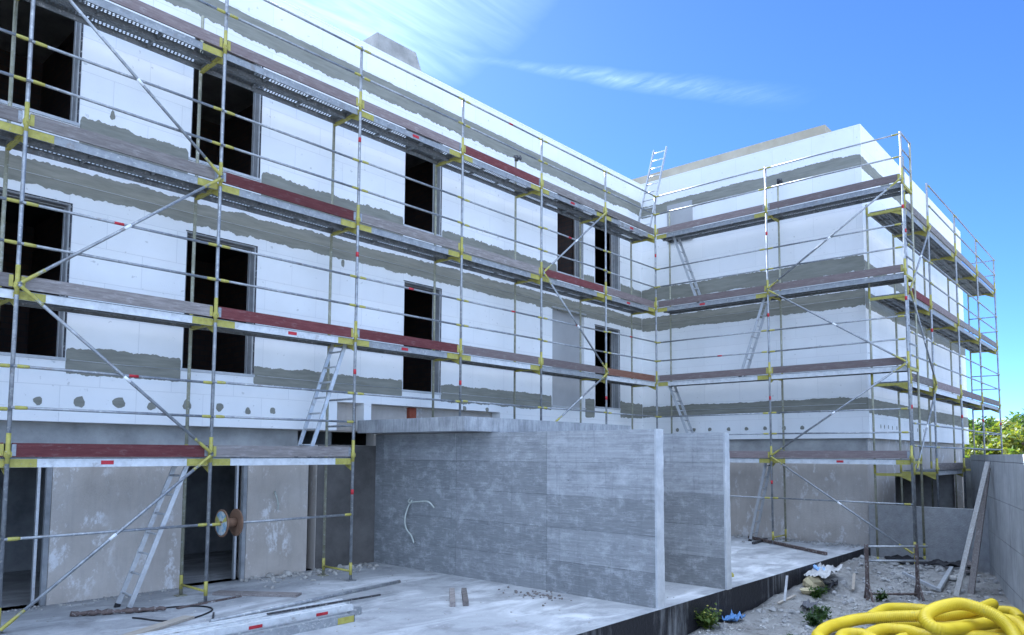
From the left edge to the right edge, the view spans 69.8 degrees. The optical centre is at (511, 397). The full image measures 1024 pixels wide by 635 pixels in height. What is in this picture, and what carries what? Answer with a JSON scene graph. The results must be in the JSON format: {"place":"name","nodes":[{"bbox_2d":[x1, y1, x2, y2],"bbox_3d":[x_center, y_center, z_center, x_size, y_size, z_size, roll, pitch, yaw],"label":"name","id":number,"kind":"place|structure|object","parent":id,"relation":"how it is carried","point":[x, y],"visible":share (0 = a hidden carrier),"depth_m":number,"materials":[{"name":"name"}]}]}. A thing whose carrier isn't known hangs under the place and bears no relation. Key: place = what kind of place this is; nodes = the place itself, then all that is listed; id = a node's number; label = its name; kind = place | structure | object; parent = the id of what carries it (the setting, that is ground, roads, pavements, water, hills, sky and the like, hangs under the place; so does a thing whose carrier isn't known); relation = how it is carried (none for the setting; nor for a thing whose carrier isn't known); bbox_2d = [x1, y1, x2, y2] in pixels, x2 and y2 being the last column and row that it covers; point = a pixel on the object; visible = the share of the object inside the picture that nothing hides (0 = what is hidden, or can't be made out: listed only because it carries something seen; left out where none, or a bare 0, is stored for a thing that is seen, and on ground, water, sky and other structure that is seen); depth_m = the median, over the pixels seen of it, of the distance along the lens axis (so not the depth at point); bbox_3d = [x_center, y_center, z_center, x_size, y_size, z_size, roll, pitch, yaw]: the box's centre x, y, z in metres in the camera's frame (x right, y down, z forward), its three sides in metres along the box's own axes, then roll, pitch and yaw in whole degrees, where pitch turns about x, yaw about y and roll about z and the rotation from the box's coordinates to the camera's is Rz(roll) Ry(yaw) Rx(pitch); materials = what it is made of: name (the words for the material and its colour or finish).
{"place":"outdoors","nodes":[
{"label":"outdoors","id":0,"kind":"place"},
{"bbox_2d":[0,535,870,634],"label":"concrete slab pavement","id":1,"kind":"structure","parent":0,"point":[757,581],"depth_m":10.47,"materials":[{"name":"grey concrete"}]},
{"bbox_2d":[1,588,184,613],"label":"rubble","id":2,"kind":"object","parent":1,"relation":"on","point":[162,590],"visible":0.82,"depth_m":10.30,"materials":[{"name":"concrete"}]},
{"bbox_2d":[70,606,165,616],"bbox_3d":[-5.084,2.765,9.516,1.117,0.084,0.094,2,-5,-21],"label":"rusted bar","id":3,"kind":"object","parent":1,"relation":"on","point":[106,611],"visible":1,"depth_m":9.48,"materials":[{"name":"metal"}]},
{"bbox_2d":[114,457,192,607],"bbox_3d":[-4.921,1.775,10.179,0.414,2.192,0.865,-4,-6,42],"label":"ladder","id":4,"kind":"object","parent":1,"relation":"on","point":[150,554],"visible":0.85,"depth_m":10.10,"materials":[{"name":"metal"}]},
{"bbox_2d":[122,615,194,634],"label":"plank","id":5,"kind":"object","parent":1,"relation":"on","point":[167,623],"visible":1,"depth_m":8.80,"materials":[{"name":"wood"}]},
{"bbox_2d":[132,605,212,621],"bbox_3d":[-4.350,2.794,9.518,0.901,0.021,0.968,-4,-6,42],"label":"cable","id":6,"kind":"object","parent":1,"relation":"on","point":[211,608],"visible":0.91,"depth_m":9.51,"materials":[{"name":"black plastic"}]},
{"bbox_2d":[176,595,241,608],"bbox_3d":[-4.201,2.851,10.258,0.050,0.020,1.014,-2,-5,32],"label":"steel strip","id":7,"kind":"object","parent":1,"relation":"on","point":[207,602],"visible":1,"depth_m":10.24,"materials":[{"name":"metal"}]},
{"bbox_2d":[136,600,323,634],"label":"scaffold plank","id":8,"kind":"object","parent":1,"relation":"on","point":[208,621],"visible":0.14,"depth_m":8.42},
{"bbox_2d":[209,580,400,621],"bbox_3d":[-2.577,2.674,9.760,0.052,0.080,3.120,-3,-5,35],"label":"steel pipe","id":9,"kind":"object","parent":8,"relation":"on","point":[277,607],"visible":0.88,"depth_m":9.56,"materials":[{"name":"silver metal"}]},
{"bbox_2d":[212,590,301,596],"bbox_3d":[-3.744,2.888,10.821,1.282,0.035,0.200,0,-4,6],"label":"plank","id":10,"kind":"object","parent":1,"relation":"on","point":[257,593],"visible":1,"depth_m":10.76,"materials":[{"name":"wood"}]},
{"bbox_2d":[266,572,274,577],"bbox_3d":[-4.043,2.986,12.327,0.182,0.101,0.105,-2,-5,31],"label":"stone","id":11,"kind":"object","parent":1,"relation":"on","point":[269,575],"visible":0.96,"depth_m":12.28,"materials":[{"name":"grey stone"}]},
{"bbox_2d":[282,570,291,575],"bbox_3d":[-3.807,2.992,12.517,0.195,0.107,0.148,-4,-6,42],"label":"stone","id":12,"kind":"object","parent":1,"relation":"on","point":[288,572],"visible":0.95,"depth_m":12.47,"materials":[{"name":"grey stone"}]},
{"bbox_2d":[226,611,354,634],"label":"scaffold plank","id":13,"kind":"object","parent":1,"relation":"on","point":[309,624],"visible":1,"depth_m":8.65,"materials":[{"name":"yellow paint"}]},
{"bbox_2d":[239,563,378,588],"bbox_3d":[-3.238,3.034,12.630,1.108,0.091,2.598,-4,-6,42],"label":"rubble","id":14,"kind":"object","parent":1,"relation":"on","point":[317,571],"visible":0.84,"depth_m":12.66,"materials":[{"name":"stone"}]},
{"bbox_2d":[0,0,657,634],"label":"scaffold","id":15,"kind":"object","parent":1,"relation":"on","point":[26,140],"visible":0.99,"depth_m":11.23,"materials":[{"name":"silver metal"}]},
{"bbox_2d":[215,509,243,536],"bbox_3d":[-4.041,1.790,10.518,0.390,0.390,0.238,-4,-6,42],"label":"cable reel","id":16,"kind":"object","parent":15,"relation":"hanging from","point":[234,522],"visible":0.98,"depth_m":10.49,"materials":[{"name":"brown wood"}]},
{"bbox_2d":[297,344,346,445],"bbox_3d":[-3.174,0.003,12.279,0.414,2.001,0.746,-4,-6,42],"label":"ladder","id":17,"kind":"object","parent":15,"relation":"on","point":[326,397],"visible":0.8,"depth_m":12.28,"materials":[{"name":"metal"}]},
{"bbox_2d":[513,155,521,161],"bbox_3d":[0.134,-5.515,16.877,0.105,0.150,0.245,-4,-6,42],"label":"clamp","id":18,"kind":"object","parent":15,"relation":"attached to","point":[516,157],"visible":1,"depth_m":16.84,"materials":[{"name":"metal"}]},
{"bbox_2d":[635,146,666,234],"bbox_3d":[3.960,-5.803,20.826,0.454,2.962,1.145,-4,-6,42],"label":"ladder","id":19,"kind":"object","parent":15,"relation":"on","point":[647,184],"visible":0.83,"depth_m":20.90,"materials":[{"name":"metal"}]},
{"bbox_2d":[347,606,361,614],"bbox_3d":[-3.032,2.683,8.482,0.208,0.103,3.096,-3,-6,40],"label":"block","id":20,"kind":"object","parent":1,"relation":"on","point":[356,610],"visible":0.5,"depth_m":9.53,"materials":[{"name":"grey concrete"}]},
{"bbox_2d":[144,598,349,634],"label":"scaffold plank","id":21,"kind":"object","parent":20,"relation":"on","point":[212,624],"visible":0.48,"depth_m":8.46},
{"bbox_2d":[170,602,352,634],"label":"scaffold plank","id":22,"kind":"object","parent":20,"relation":"on","point":[235,627],"visible":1,"depth_m":8.57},
{"bbox_2d":[267,594,380,614],"bbox_3d":[-2.339,2.625,9.362,0.030,0.040,1.721,-3,-6,40],"label":"steel bar","id":23,"kind":"object","parent":22,"relation":"on","point":[299,608],"visible":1,"depth_m":9.28,"materials":[{"name":"grey metal"}]},
{"bbox_2d":[36,550,826,633],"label":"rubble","id":24,"kind":"object","parent":1,"relation":"on","point":[362,612],"visible":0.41,"depth_m":10.10,"materials":[{"name":"stone"}]},
{"bbox_2d":[449,588,454,606],"bbox_3d":[-0.848,2.871,10.589,0.075,0.070,1.054,1,-4,-5],"label":"timber block","id":25,"kind":"object","parent":1,"relation":"on","point":[452,596],"depth_m":10.44,"materials":[{"name":"beige wood"}]},
{"bbox_2d":[461,588,468,605],"bbox_3d":[-0.669,2.874,10.622,0.075,0.070,1.009,1,-4,-5],"label":"timber block","id":26,"kind":"object","parent":1,"relation":"on","point":[465,600],"depth_m":10.44,"materials":[{"name":"wood"}]},
{"bbox_2d":[374,429,664,608],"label":"concrete wall","id":27,"kind":"structure","parent":1,"relation":"on","point":[579,513],"depth_m":11.60,"materials":[{"name":"grey concrete"}]},
{"bbox_2d":[404,499,414,542],"bbox_3d":[-1.843,2.258,13.445,0.246,0.783,0.096,-2,-5,32],"label":"conduit","id":28,"kind":"object","parent":27,"relation":"attached to","point":[405,521],"visible":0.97,"depth_m":13.47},
{"bbox_2d":[408,499,434,507],"bbox_3d":[-1.649,1.902,13.227,0.114,0.132,0.792,4,-6,-42],"label":"conduit","id":29,"kind":"object","parent":27,"relation":"attached to","point":[421,501],"visible":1,"depth_m":13.14,"materials":[{"name":"grey plastic"}]},
{"bbox_2d":[357,416,630,433],"bbox_3d":[-0.173,0.622,14.563,2.835,0.235,4.900,-4,-6,42],"label":"entrance canopy","id":30,"kind":"object","parent":27,"relation":"on","point":[459,424],"visible":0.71,"depth_m":12.79,"materials":[{"name":"concrete"}]},
{"bbox_2d":[498,586,571,605],"bbox_3d":[0.355,2.929,10.892,0.801,0.045,1.502,2,-5,-19],"label":"rubble","id":31,"kind":"object","parent":1,"relation":"on","point":[547,595],"visible":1,"depth_m":10.88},
{"bbox_2d":[663,432,731,589],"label":"concrete wall","id":32,"kind":"structure","parent":1,"relation":"on","point":[697,520],"depth_m":11.87,"materials":[{"name":"grey concrete"}]},
{"bbox_2d":[748,463,770,540],"bbox_3d":[6.096,2.500,17.942,0.527,2.025,0.334,-4,-6,42],"label":"ladder","id":33,"kind":"object","parent":1,"relation":"on","point":[758,500],"visible":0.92,"depth_m":17.89,"materials":[{"name":"metal"}]},
{"bbox_2d":[752,538,767,543],"bbox_3d":[5.994,3.448,17.688,0.070,0.050,1.110,-3,-5,34],"label":"pole","id":34,"kind":"object","parent":1,"relation":"on","point":[757,541],"visible":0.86,"depth_m":17.49,"materials":[{"name":"metal"}]},
{"bbox_2d":[748,536,827,554],"bbox_3d":[6.274,3.373,16.872,0.060,0.070,3.019,1,-4,-13],"label":"plank","id":35,"kind":"object","parent":1,"relation":"on","point":[794,546],"visible":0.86,"depth_m":16.51,"materials":[{"name":"wood"}]},
{"bbox_2d":[654,131,925,564],"bbox_3d":[6.412,-0.896,17.907,6.224,9.480,0.923,-4,-6,42],"label":"scaffold","id":36,"kind":"object","parent":1,"relation":"on","point":[783,457],"visible":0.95,"depth_m":17.20,"materials":[{"name":"silver metal"}]},
{"bbox_2d":[668,385,693,432],"bbox_3d":[4.605,0.594,19.430,0.845,1.984,0.334,-4,-6,42],"label":"ladder","id":37,"kind":"object","parent":36,"relation":"on","point":[679,410],"visible":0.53,"depth_m":19.52,"materials":[{"name":"metal"}]},
{"bbox_2d":[672,236,703,302],"bbox_3d":[4.738,-3.412,19.632,0.785,2.002,0.334,-4,-6,42],"label":"ladder","id":38,"kind":"object","parent":36,"relation":"on","point":[684,266],"visible":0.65,"depth_m":19.65,"materials":[{"name":"metal"}]},
{"bbox_2d":[738,297,770,376],"bbox_3d":[6.065,-1.490,18.290,0.746,1.981,0.334,-4,-6,42],"label":"ladder","id":39,"kind":"object","parent":36,"relation":"on","point":[753,334],"visible":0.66,"depth_m":18.26,"materials":[{"name":"metal"}]},
{"bbox_2d":[731,534,863,547],"bbox_3d":[6.199,3.488,17.965,4.299,0.088,1.391,-4,-6,42],"label":"rubble","id":40,"kind":"object","parent":1,"relation":"on","point":[813,542],"visible":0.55,"depth_m":17.71,"materials":[{"name":"concrete"}]},
{"bbox_2d":[804,562,842,578],"bbox_3d":[5.864,3.262,13.842,0.463,0.131,1.564,-3,-5,35],"label":"sack","id":41,"kind":"object","parent":1,"relation":"on","point":[825,573],"visible":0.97,"depth_m":13.81,"materials":[{"name":"white plastic"}]},
{"bbox_2d":[813,564,824,570],"bbox_3d":[5.934,3.286,14.126,0.214,0.184,0.249,-2,-5,30],"label":"plastic scrap","id":42,"kind":"object","parent":41,"relation":"on","point":[815,567],"visible":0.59,"depth_m":14.12,"materials":[{"name":"blue plastic"}]},
{"bbox_2d":[284,0,1023,418],"label":"sky","id":43,"kind":"structure","parent":0,"point":[615,83],"materials":[{"name":"blue"}]},
{"bbox_2d":[667,200,692,243],"bbox_3d":[4.754,-4.945,20.710,0.780,1.120,0.020,-4,-6,42],"label":"window","id":44,"kind":"structure","parent":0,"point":[680,216],"depth_m":20.70,"materials":[{"name":"grey glass"}]},
{"bbox_2d":[688,557,1013,634],"bbox_3d":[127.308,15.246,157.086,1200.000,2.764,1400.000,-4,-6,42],"label":"ground","id":45,"kind":"structure","parent":0,"point":[754,619],"depth_m":12.98,"materials":[{"name":"grey gravel"}]},
{"bbox_2d":[0,0,968,609],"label":"apartment building","id":46,"kind":"structure","parent":45,"relation":"on","point":[56,500],"depth_m":14.48,"materials":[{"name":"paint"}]},
{"bbox_2d":[0,187,72,360],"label":"window","id":47,"kind":"structure","parent":46,"relation":"in","point":[67,227],"depth_m":10.16,"materials":[{"name":"metal"}]},
{"bbox_2d":[0,0,84,126],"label":"window","id":48,"kind":"structure","parent":46,"relation":"in","point":[77,64],"depth_m":10.42,"materials":[{"name":"metal"}]},
{"bbox_2d":[180,230,257,376],"bbox_3d":[-4.737,-1.476,11.872,0.225,2.210,1.230,-4,-6,42],"label":"window","id":49,"kind":"structure","parent":46,"relation":"in","point":[252,267],"depth_m":12.23,"materials":[{"name":"metal"}]},
{"bbox_2d":[188,38,262,180],"bbox_3d":[-4.719,-4.791,12.123,0.225,2.200,1.230,-4,-6,42],"label":"window","id":50,"kind":"structure","parent":46,"relation":"in","point":[257,111],"depth_m":12.49,"materials":[{"name":"metal"}]},
{"bbox_2d":[274,491,278,509],"bbox_3d":[-4.035,1.765,12.629,0.098,0.328,0.102,3,-5,-30],"label":"conduit","id":51,"kind":"object","parent":46,"relation":"attached to","point":[276,499],"visible":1,"depth_m":12.60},
{"bbox_2d":[402,280,441,394],"bbox_3d":[-1.880,-1.205,15.061,0.225,2.240,1.050,-4,-6,42],"label":"window","id":52,"kind":"structure","parent":46,"relation":"in","point":[437,386],"depth_m":15.35,"materials":[{"name":"metal"}]},
{"bbox_2d":[403,129,442,236],"bbox_3d":[-1.882,-4.507,15.288,0.225,2.200,1.050,-4,-6,42],"label":"window","id":53,"kind":"structure","parent":46,"relation":"in","point":[439,169],"depth_m":15.59,"materials":[{"name":"metal"}]},
{"bbox_2d":[557,202,583,279],"bbox_3d":[1.461,-4.208,19.021,0.225,2.200,1.130,-4,-6,42],"label":"window","id":54,"kind":"structure","parent":46,"relation":"in","point":[577,222],"depth_m":19.37,"materials":[{"name":"metal"}]},
{"bbox_2d":[595,324,620,409],"bbox_3d":[2.553,-0.808,20.009,0.225,2.240,1.220,-4,-6,42],"label":"window","id":55,"kind":"structure","parent":46,"relation":"in","point":[616,338],"depth_m":20.40,"materials":[{"name":"metal"}]},
{"bbox_2d":[596,217,620,290],"bbox_3d":[2.580,-4.103,20.269,0.225,2.210,1.230,-4,-6,42],"label":"window","id":56,"kind":"structure","parent":46,"relation":"in","point":[615,259],"depth_m":20.66,"materials":[{"name":"metal"}]},
{"bbox_2d":[694,603,722,628],"bbox_3d":[2.847,3.216,10.710,0.500,0.377,0.537,-4,-6,42],"label":"weed","id":57,"kind":"object","parent":45,"relation":"on","point":[707,620],"visible":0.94,"depth_m":10.65,"materials":[{"name":"green plant"}]},
{"bbox_2d":[722,609,744,621],"bbox_3d":[3.415,3.336,11.273,0.215,0.159,0.456,-4,-6,42],"label":"glove","id":58,"kind":"object","parent":45,"relation":"on","point":[732,616],"visible":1,"depth_m":11.25,"materials":[{"name":"blue plastic"}]},
{"bbox_2d":[783,575,787,601],"bbox_3d":[4.758,3.300,12.722,0.040,0.305,0.901,-2,-5,23],"label":"timber lath","id":59,"kind":"object","parent":45,"relation":"on","point":[785,589],"visible":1,"depth_m":12.67,"materials":[{"name":"white wood"}]},
{"bbox_2d":[777,595,795,603],"bbox_3d":[4.660,3.412,12.431,0.604,0.075,0.050,4,-6,-43],"label":"timber lath","id":60,"kind":"object","parent":45,"relation":"on","point":[787,599],"visible":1,"depth_m":12.43,"materials":[{"name":"beige wood"}]},
{"bbox_2d":[800,587,814,594],"bbox_3d":[5.194,3.393,12.888,0.282,0.124,0.263,0,-4,3],"label":"stone","id":61,"kind":"object","parent":45,"relation":"on","point":[803,590],"visible":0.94,"depth_m":12.80,"materials":[{"name":"beige stone"}]},
{"bbox_2d":[800,599,817,608],"bbox_3d":[4.938,3.411,12.173,0.234,0.116,0.546,-2,-5,30],"label":"cloth scrap","id":62,"kind":"object","parent":45,"relation":"on","point":[806,604],"visible":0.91,"depth_m":12.12,"materials":[{"name":"white fabric"}]},
{"bbox_2d":[802,576,824,587],"bbox_3d":[5.501,3.374,13.373,0.351,0.258,0.418,-4,-6,42],"label":"stone","id":63,"kind":"object","parent":45,"relation":"on","point":[814,581],"visible":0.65,"depth_m":13.25,"materials":[{"name":"beige stone"}]},
{"bbox_2d":[800,608,828,626],"bbox_3d":[4.539,3.309,11.014,0.385,0.290,0.393,-4,-6,42],"label":"weed","id":64,"kind":"object","parent":45,"relation":"on","point":[814,618],"visible":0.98,"depth_m":10.99,"materials":[{"name":"green plant"}]},
{"bbox_2d":[808,585,827,597],"bbox_3d":[5.326,3.373,12.720,0.359,0.284,0.392,-1,-5,18],"label":"weed","id":65,"kind":"object","parent":45,"relation":"on","point":[818,592],"visible":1,"depth_m":12.70,"materials":[{"name":"green plant"}]},
{"bbox_2d":[809,603,831,618],"bbox_3d":[4.886,3.359,11.562,0.340,0.268,0.432,-4,-6,42],"label":"weed","id":66,"kind":"object","parent":45,"relation":"on","point":[820,611],"visible":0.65,"depth_m":11.51,"materials":[{"name":"green plant"}]},
{"bbox_2d":[698,555,1005,634],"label":"rubble","id":67,"kind":"object","parent":45,"relation":"on","point":[792,611],"visible":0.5,"depth_m":13.09,"materials":[{"name":"grey stone"}]},
{"bbox_2d":[804,580,837,589],"bbox_3d":[5.654,3.420,13.451,0.540,0.147,1.292,-2,-5,30],"label":"tarpaulin","id":68,"kind":"object","parent":67,"relation":"on","point":[830,585],"visible":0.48,"depth_m":13.35,"materials":[{"name":"black plastic"}]},
{"bbox_2d":[851,573,855,590],"bbox_3d":[6.489,3.485,13.914,0.050,0.205,0.782,-2,-5,27],"label":"timber lath","id":69,"kind":"object","parent":45,"relation":"on","point":[853,582],"visible":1,"depth_m":13.86,"materials":[{"name":"beige wood"}]},
{"bbox_2d":[874,588,888,600],"bbox_3d":[6.530,3.486,12.963,0.289,0.237,0.310,0,-4,3],"label":"weed","id":70,"kind":"object","parent":45,"relation":"on","point":[884,595],"visible":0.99,"depth_m":12.93,"materials":[{"name":"green plant"}]},
{"bbox_2d":[864,544,928,602],"bbox_3d":[6.857,3.112,13.071,1.144,0.997,0.385,0,-4,-1],"label":"trestle","id":71,"kind":"object","parent":45,"relation":"on","point":[917,593],"visible":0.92,"depth_m":13.05,"materials":[{"name":"metal"}]},
{"bbox_2d":[859,556,966,584],"bbox_3d":[8.247,3.546,15.122,1.972,0.316,2.418,-4,-6,42],"label":"rubble","id":72,"kind":"object","parent":45,"relation":"on","point":[892,565],"visible":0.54,"depth_m":15.05,"materials":[{"name":"concrete"}]},
{"bbox_2d":[811,597,1023,634],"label":"drain hose","id":73,"kind":"object","parent":45,"relation":"on","point":[960,616],"visible":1,"depth_m":9.93,"materials":[{"name":"yellow plastic"}]},
{"bbox_2d":[902,572,937,589],"bbox_3d":[7.675,3.438,13.797,0.050,0.244,0.692,2,-5,-26],"label":"plank","id":74,"kind":"object","parent":45,"relation":"on","point":[921,581],"visible":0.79,"depth_m":13.72,"materials":[{"name":"wood"}]},
{"bbox_2d":[884,554,970,568],"bbox_3d":[8.880,3.469,15.550,1.749,0.185,0.536,-3,-5,36],"label":"tarpaulin","id":75,"kind":"object","parent":45,"relation":"on","point":[933,562],"visible":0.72,"depth_m":15.51,"materials":[{"name":"black plastic"}]},
{"bbox_2d":[869,504,989,572],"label":"wall","id":76,"kind":"structure","parent":45,"relation":"on","point":[946,531],"depth_m":16.16,"materials":[{"name":"grey concrete"}]},
{"bbox_2d":[865,156,1003,564],"bbox_3d":[12.036,0.333,20.178,0.923,10.610,11.360,-4,-6,42],"label":"scaffold","id":77,"kind":"object","parent":45,"relation":"on","point":[935,253],"visible":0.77,"depth_m":18.78,"materials":[{"name":"silver metal"}]},
{"bbox_2d":[936,566,953,591],"bbox_3d":[8.354,3.472,14.127,0.070,0.267,1.660,-3,-5,38],"label":"plank","id":78,"kind":"object","parent":45,"relation":"on","point":[944,579],"visible":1,"depth_m":14.02,"materials":[{"name":"wood"}]},
{"bbox_2d":[949,575,957,580],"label":"stone","id":79,"kind":"object","parent":45,"relation":"on","point":[952,577],"visible":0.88,"depth_m":14.19,"materials":[{"name":"grey stone"}]},
{"bbox_2d":[965,458,971,508],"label":"retaining wall","id":80,"kind":"structure","parent":45,"relation":"on","point":[968,484],"depth_m":25.70,"materials":[{"name":"concrete"}]},
{"bbox_2d":[954,461,990,595],"bbox_3d":[8.714,2.437,13.867,1.857,2.454,0.085,4,-6,-39],"label":"leaning plank","id":81,"kind":"object","parent":45,"relation":"on","point":[963,565],"visible":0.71,"depth_m":13.83,"materials":[{"name":"grey wood"}]},
{"bbox_2d":[966,428,988,451],"bbox_3d":[20.026,2.620,31.958,3.234,2.866,2.906,1,-4,-13],"label":"tree","id":82,"kind":"object","parent":45,"relation":"on","point":[975,429],"depth_m":31.90,"materials":[{"name":"green plant"}]},
{"bbox_2d":[967,468,990,593],"bbox_3d":[8.944,2.510,14.025,1.615,2.338,0.100,5,-6,-44],"label":"leaning plank","id":83,"kind":"object","parent":45,"relation":"on","point":[975,555],"visible":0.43,"depth_m":13.88,"materials":[{"name":"grey wood"}]},
{"bbox_2d":[968,415,998,433],"bbox_3d":[24.784,2.752,38.836,4.256,3.781,4.012,0,-4,6],"label":"tree","id":84,"kind":"object","parent":45,"relation":"on","point":[989,422],"visible":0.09,"depth_m":38.36,"materials":[{"name":"green plant"}]},
{"bbox_2d":[964,420,1023,457],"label":"tree","id":85,"kind":"object","parent":45,"relation":"on","point":[992,443],"visible":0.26,"depth_m":29.77,"materials":[{"name":"green plant"}]},
{"bbox_2d":[970,454,1023,613],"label":"boundary wall","id":86,"kind":"structure","parent":45,"relation":"on","point":[1005,503],"depth_m":13.02,"materials":[{"name":"concrete"}]},
{"bbox_2d":[994,427,1023,453],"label":"tree","id":87,"kind":"object","parent":45,"relation":"on","point":[1008,437],"visible":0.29,"depth_m":28.16,"materials":[{"name":"green plant"}]},
{"bbox_2d":[1004,408,1023,429],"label":"tree","id":88,"kind":"object","parent":45,"relation":"on","point":[1019,418],"visible":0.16,"depth_m":34.33,"materials":[{"name":"green plant"}]},
{"bbox_2d":[970,418,1009,425],"bbox_3d":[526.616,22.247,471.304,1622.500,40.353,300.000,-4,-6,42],"label":"hills","id":89,"kind":"structure","parent":0,"point":[994,420],"depth_m":588.70,"materials":[{"name":"white"}]}
]}

